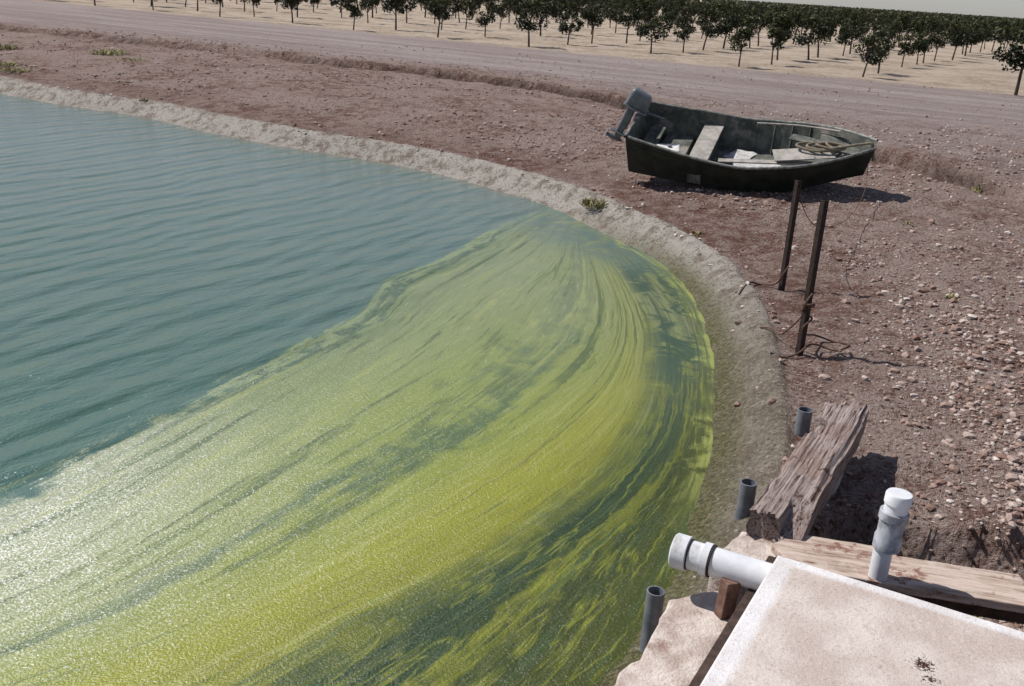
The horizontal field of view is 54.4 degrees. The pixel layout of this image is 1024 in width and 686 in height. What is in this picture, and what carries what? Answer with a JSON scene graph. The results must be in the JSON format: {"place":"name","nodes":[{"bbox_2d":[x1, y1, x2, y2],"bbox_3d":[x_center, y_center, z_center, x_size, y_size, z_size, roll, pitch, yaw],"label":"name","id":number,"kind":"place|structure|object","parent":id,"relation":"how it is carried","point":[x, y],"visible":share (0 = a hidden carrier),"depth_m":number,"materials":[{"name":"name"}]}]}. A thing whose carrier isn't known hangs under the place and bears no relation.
{"place":"outdoors","nodes":[
{"label":"outdoors","id":0,"kind":"place"},
{"bbox_2d":[0,94,714,685],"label":"pond water","id":1,"kind":"structure","parent":0,"point":[270,414],"depth_m":8.32,"materials":[{"name":"green liquid"}]},
{"bbox_2d":[0,0,1023,685],"bbox_3d":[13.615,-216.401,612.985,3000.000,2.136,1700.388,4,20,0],"label":"ground","id":2,"kind":"structure","parent":0,"point":[960,86],"depth_m":19.60,"materials":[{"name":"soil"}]},
{"bbox_2d":[0,61,21,67],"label":"weed clump","id":3,"kind":"object","parent":2,"relation":"on","point":[8,64],"visible":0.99,"depth_m":29.14,"materials":[{"name":"green plant"}]},
{"bbox_2d":[0,44,23,49],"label":"weed clump","id":4,"kind":"object","parent":2,"relation":"on","point":[3,47],"visible":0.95,"depth_m":31.91,"materials":[{"name":"green plant"}]},
{"bbox_2d":[0,67,30,72],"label":"weed clump","id":5,"kind":"object","parent":2,"relation":"on","point":[22,70],"visible":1,"depth_m":27.86,"materials":[{"name":"green plant"}]},
{"bbox_2d":[91,47,130,55],"bbox_3d":[-12.892,-9.386,32.029,1.324,0.235,1.402,4,20,0],"label":"weed clump","id":6,"kind":"object","parent":2,"relation":"on","point":[113,52],"visible":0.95,"depth_m":31.91,"materials":[{"name":"green plant"}]},
{"bbox_2d":[113,57,145,61],"bbox_3d":[-11.681,-8.729,30.605,1.009,0.102,1.169,13,22,24],"label":"weed clump","id":7,"kind":"object","parent":2,"relation":"on","point":[131,58],"visible":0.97,"depth_m":30.54,"materials":[{"name":"green plant"}]},
{"bbox_2d":[211,0,221,16],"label":"orchard tree","id":8,"kind":"object","parent":2,"relation":"on","point":[219,1],"visible":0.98,"depth_m":61.92,"materials":[{"name":"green plant"}]},
{"bbox_2d":[251,0,260,16],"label":"orchard tree","id":9,"kind":"object","parent":2,"relation":"on","point":[256,2],"visible":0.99,"depth_m":64.48,"materials":[{"name":"green plant"}]},
{"bbox_2d":[280,0,300,22],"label":"orchard tree","id":10,"kind":"object","parent":2,"relation":"on","point":[291,4],"visible":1,"depth_m":59.61,"materials":[{"name":"green plant"}]},
{"bbox_2d":[344,0,363,29],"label":"orchard tree","id":11,"kind":"object","parent":2,"relation":"on","point":[354,10],"visible":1,"depth_m":56.17,"materials":[{"name":"green plant"}]},
{"bbox_2d":[380,0,405,29],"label":"orchard tree","id":12,"kind":"object","parent":2,"relation":"on","point":[387,5],"visible":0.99,"depth_m":59.04,"materials":[{"name":"green plant"}]},
{"bbox_2d":[67,87,759,311],"bbox_3d":[-3.281,-3.770,19.324,3.372,0.160,21.678,-14,26,-40],"label":"lining rubble","id":13,"kind":"object","parent":2,"relation":"on","point":[741,286],"visible":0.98,"depth_m":14.25,"materials":[{"name":"grey stone"}]},
{"bbox_2d":[426,0,456,37],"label":"orchard tree","id":14,"kind":"object","parent":2,"relation":"on","point":[436,10],"visible":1,"depth_m":54.43,"materials":[{"name":"green plant"}]},
{"bbox_2d":[471,6,497,36],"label":"orchard tree","id":15,"kind":"object","parent":2,"relation":"on","point":[483,20],"visible":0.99,"depth_m":57.10,"materials":[{"name":"green plant"}]},
{"bbox_2d":[514,0,550,46],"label":"orchard tree","id":16,"kind":"object","parent":2,"relation":"on","point":[527,5],"visible":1,"depth_m":51.11,"materials":[{"name":"green plant"}]},
{"bbox_2d":[558,13,584,44],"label":"orchard tree","id":17,"kind":"object","parent":2,"relation":"on","point":[566,28],"visible":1,"depth_m":54.89,"materials":[{"name":"green plant"}]},
{"bbox_2d":[133,0,1023,66],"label":"orchard tree rows","id":18,"kind":"object","parent":2,"relation":"on","point":[957,34],"visible":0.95,"depth_m":68.78,"materials":[{"name":"green plant"}]},
{"bbox_2d":[578,196,606,208],"bbox_3d":[1.357,-2.293,16.037,0.590,0.181,0.561,-5,22,-24],"label":"weed clump","id":19,"kind":"object","parent":2,"relation":"on","point":[589,202],"visible":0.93,"depth_m":15.97,"materials":[{"name":"green plant"}]},
{"bbox_2d":[634,15,668,52],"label":"orchard tree","id":20,"kind":"object","parent":2,"relation":"on","point":[654,33],"visible":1,"depth_m":52.33,"materials":[{"name":"green plant"}]},
{"bbox_2d":[639,586,664,651],"bbox_3d":[0.765,1.698,5.567,0.100,0.731,0.100,4,20,0],"label":"grey pipe stub","id":21,"kind":"object","parent":2,"relation":"on","point":[654,603],"visible":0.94,"depth_m":5.46,"materials":[{"name":"grey plastic"}]},
{"bbox_2d":[614,591,728,685],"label":"broken concrete slab","id":22,"kind":"structure","parent":2,"relation":"on","point":[685,635],"depth_m":4.92,"materials":[{"name":"beige concrete"}]},
{"bbox_2d":[714,578,740,619],"bbox_3d":[1.106,1.379,5.168,0.100,0.344,0.070,-5,21,-21],"label":"wooden stake","id":23,"kind":"object","parent":2,"relation":"on","point":[727,598],"visible":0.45,"depth_m":5.12,"materials":[{"name":"brown wood"}]},
{"bbox_2d":[727,27,752,66],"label":"orchard tree","id":24,"kind":"object","parent":2,"relation":"on","point":[737,37],"visible":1,"depth_m":45.92,"materials":[{"name":"green plant"}]},
{"bbox_2d":[604,87,877,191],"bbox_3d":[3.726,-3.416,16.698,4.530,1.290,1.794,12,41,18],"label":"motor boat","id":25,"kind":"object","parent":2,"relation":"on","point":[688,145],"visible":0.99,"depth_m":16.77,"materials":[{"name":"paint"}]},
{"bbox_2d":[707,532,776,608],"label":"broken concrete slab","id":26,"kind":"structure","parent":2,"relation":"on","point":[742,543],"depth_m":5.66,"materials":[{"name":"beige concrete"}]},
{"bbox_2d":[689,556,775,685],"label":"timber beam","id":27,"kind":"structure","parent":26,"relation":"on","point":[713,653],"depth_m":4.71,"materials":[{"name":"brown wood"}]},
{"bbox_2d":[900,593,1023,623],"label":"board bearer","id":28,"kind":"object","parent":26,"relation":"on","point":[992,613],"visible":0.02,"depth_m":5.26,"materials":[{"name":"brown wood"}]},
{"bbox_2d":[868,487,912,581],"bbox_3d":[1.980,1.125,5.280,0.151,0.744,0.149,4,20,0],"label":"white vent pipe","id":29,"kind":"object","parent":28,"relation":"on","point":[894,515],"visible":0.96,"depth_m":5.18,"materials":[{"name":"plastic"}]},
{"bbox_2d":[771,539,1023,612],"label":"weathered board","id":30,"kind":"object","parent":28,"relation":"on","point":[960,584],"visible":0.73,"depth_m":5.36,"materials":[{"name":"brown wood"}]},
{"bbox_2d":[735,478,756,519],"bbox_3d":[1.558,1.198,6.719,0.112,0.581,0.112,4,20,0],"label":"grey pipe stub","id":31,"kind":"object","parent":2,"relation":"on","point":[746,495],"visible":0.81,"depth_m":6.63,"materials":[{"name":"grey plastic"}]},
{"bbox_2d":[767,26,787,64],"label":"orchard tree","id":32,"kind":"object","parent":2,"relation":"on","point":[775,33],"visible":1,"depth_m":48.72,"materials":[{"name":"green plant"}]},
{"bbox_2d":[550,0,1023,30],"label":"distant orchard","id":33,"kind":"object","parent":2,"relation":"on","point":[1009,21],"visible":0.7,"depth_m":230.31,"materials":[{"name":"green plant"}]},
{"bbox_2d":[778,180,801,290],"bbox_3d":[3.211,-1.091,11.574,0.056,1.600,0.075,-6,21,-27],"label":"steel post","id":34,"kind":"object","parent":2,"relation":"on","point":[790,228],"visible":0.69,"depth_m":11.50,"materials":[{"name":"brown metal"}]},
{"bbox_2d":[738,266,788,293],"bbox_3d":[2.905,-0.778,11.702,0.577,0.358,0.314,0,20,-9],"label":"mooring rope","id":35,"kind":"object","parent":34,"relation":"attached to","point":[745,285],"visible":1,"depth_m":11.69,"materials":[{"name":"brown fabric"}]},
{"bbox_2d":[798,163,867,226],"bbox_3d":[4.611,-2.118,13.810,0.251,0.742,5.677,13,22,24],"label":"boat painter line","id":36,"kind":"object","parent":34,"relation":"attached to","point":[849,216],"visible":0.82,"depth_m":13.47,"materials":[{"name":"fabric"}]},
{"bbox_2d":[794,407,812,436],"bbox_3d":[2.287,0.757,7.894,0.116,0.501,0.116,4,20,0],"label":"grey pipe stub","id":37,"kind":"object","parent":2,"relation":"on","point":[803,421],"visible":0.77,"depth_m":7.81,"materials":[{"name":"grey plastic"}]},
{"bbox_2d":[795,199,828,355],"bbox_3d":[2.818,-0.457,9.450,0.079,1.820,0.046,10,21,17],"label":"steel post","id":38,"kind":"object","parent":2,"relation":"on","point":[815,257],"visible":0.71,"depth_m":9.37,"materials":[{"name":"brown metal"}]},
{"bbox_2d":[760,306,810,334],"bbox_3d":[2.687,-0.257,9.867,0.054,0.495,0.766,-3,21,-18],"label":"mooring rope","id":39,"kind":"object","parent":38,"relation":"attached to","point":[789,328],"visible":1,"depth_m":9.85,"materials":[{"name":"brown fabric"}]},
{"bbox_2d":[800,296,814,311],"bbox_3d":[2.834,-0.406,9.495,0.119,0.259,0.151,4,20,0],"label":"mooring rope","id":40,"kind":"object","parent":38,"relation":"attached to","point":[812,305],"visible":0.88,"depth_m":9.47,"materials":[{"name":"brown fabric"}]},
{"bbox_2d":[770,293,849,357],"bbox_3d":[2.882,-0.212,9.638,0.906,0.646,0.317,-3,21,-17],"label":"mooring rope","id":41,"kind":"object","parent":38,"relation":"attached to","point":[808,322],"visible":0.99,"depth_m":9.61,"materials":[{"name":"brown fabric"}]},
{"bbox_2d":[830,472,843,497],"bbox_3d":[2.203,1.067,7.117,0.250,0.635,0.578,14,22,26],"label":"sleeper footing","id":42,"kind":"object","parent":2,"relation":"on","point":[836,487],"visible":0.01,"depth_m":6.92,"materials":[{"name":"concrete"}]},
{"bbox_2d":[746,401,868,542],"bbox_3d":[2.017,0.793,6.581,0.320,0.218,2.171,14,22,26],"label":"timber sleeper","id":43,"kind":"object","parent":42,"relation":"on","point":[792,500],"visible":0.97,"depth_m":6.21,"materials":[{"name":"brown wood"}]},
{"bbox_2d":[803,535,896,555],"bbox_3d":[1.856,1.172,5.680,0.642,0.050,0.129,8,20,12],"label":"weathered board","id":44,"kind":"object","parent":43,"relation":"on","point":[837,543],"visible":0.21,"depth_m":5.68,"materials":[{"name":"brown wood"}]},
{"bbox_2d":[700,556,1023,685],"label":"concrete weir box","id":45,"kind":"object","parent":2,"relation":"on","point":[800,624],"visible":1,"depth_m":4.43,"materials":[{"name":"beige concrete"}]},
{"bbox_2d":[668,533,771,590],"bbox_3d":[1.190,1.177,5.152,0.750,0.188,0.188,13,22,24],"label":"white outlet pipe","id":46,"kind":"object","parent":45,"relation":"attached to","point":[706,559],"visible":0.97,"depth_m":5.15,"materials":[{"name":"plastic"}]},
{"bbox_2d":[851,36,884,76],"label":"orchard tree","id":47,"kind":"object","parent":2,"relation":"on","point":[868,41],"visible":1,"depth_m":44.21,"materials":[{"name":"green plant"}]},
{"bbox_2d":[866,30,896,73],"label":"orchard tree","id":48,"kind":"object","parent":2,"relation":"on","point":[885,47],"visible":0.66,"depth_m":47.31,"materials":[{"name":"green plant"}]},
{"bbox_2d":[901,220,915,226],"bbox_3d":[5.713,-1.728,14.351,0.227,0.045,0.205,11,21,21],"label":"weed clump","id":49,"kind":"object","parent":2,"relation":"on","point":[903,222],"visible":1,"depth_m":14.36,"materials":[{"name":"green plant"}]},
{"bbox_2d":[842,479,1023,551],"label":"rubble","id":50,"kind":"object","parent":2,"relation":"on","point":[1009,518],"visible":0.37,"depth_m":6.60,"materials":[{"name":"stone"}]},
{"bbox_2d":[942,292,960,299],"bbox_3d":[4.938,-0.532,11.193,0.203,0.044,0.208,10,21,17],"label":"weed clump","id":51,"kind":"object","parent":2,"relation":"on","point":[947,297],"visible":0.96,"depth_m":11.15,"materials":[{"name":"green plant"}]},
{"bbox_2d":[969,185,982,192],"bbox_3d":[8.085,-2.659,17.135,0.437,0.162,0.376,15,23,28],"label":"weed clump","id":52,"kind":"object","parent":2,"relation":"on","point":[977,189],"visible":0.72,"depth_m":17.12,"materials":[{"name":"green plant"}]},
{"bbox_2d":[987,23,1023,95],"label":"orchard tree","id":53,"kind":"object","parent":2,"relation":"on","point":[1017,53],"visible":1,"depth_m":37.87,"materials":[{"name":"green plant"}]},
{"bbox_2d":[743,0,1023,17],"label":"sky","id":54,"kind":"structure","parent":0,"point":[1000,8],"materials":[{"name":"white"}]}
]}

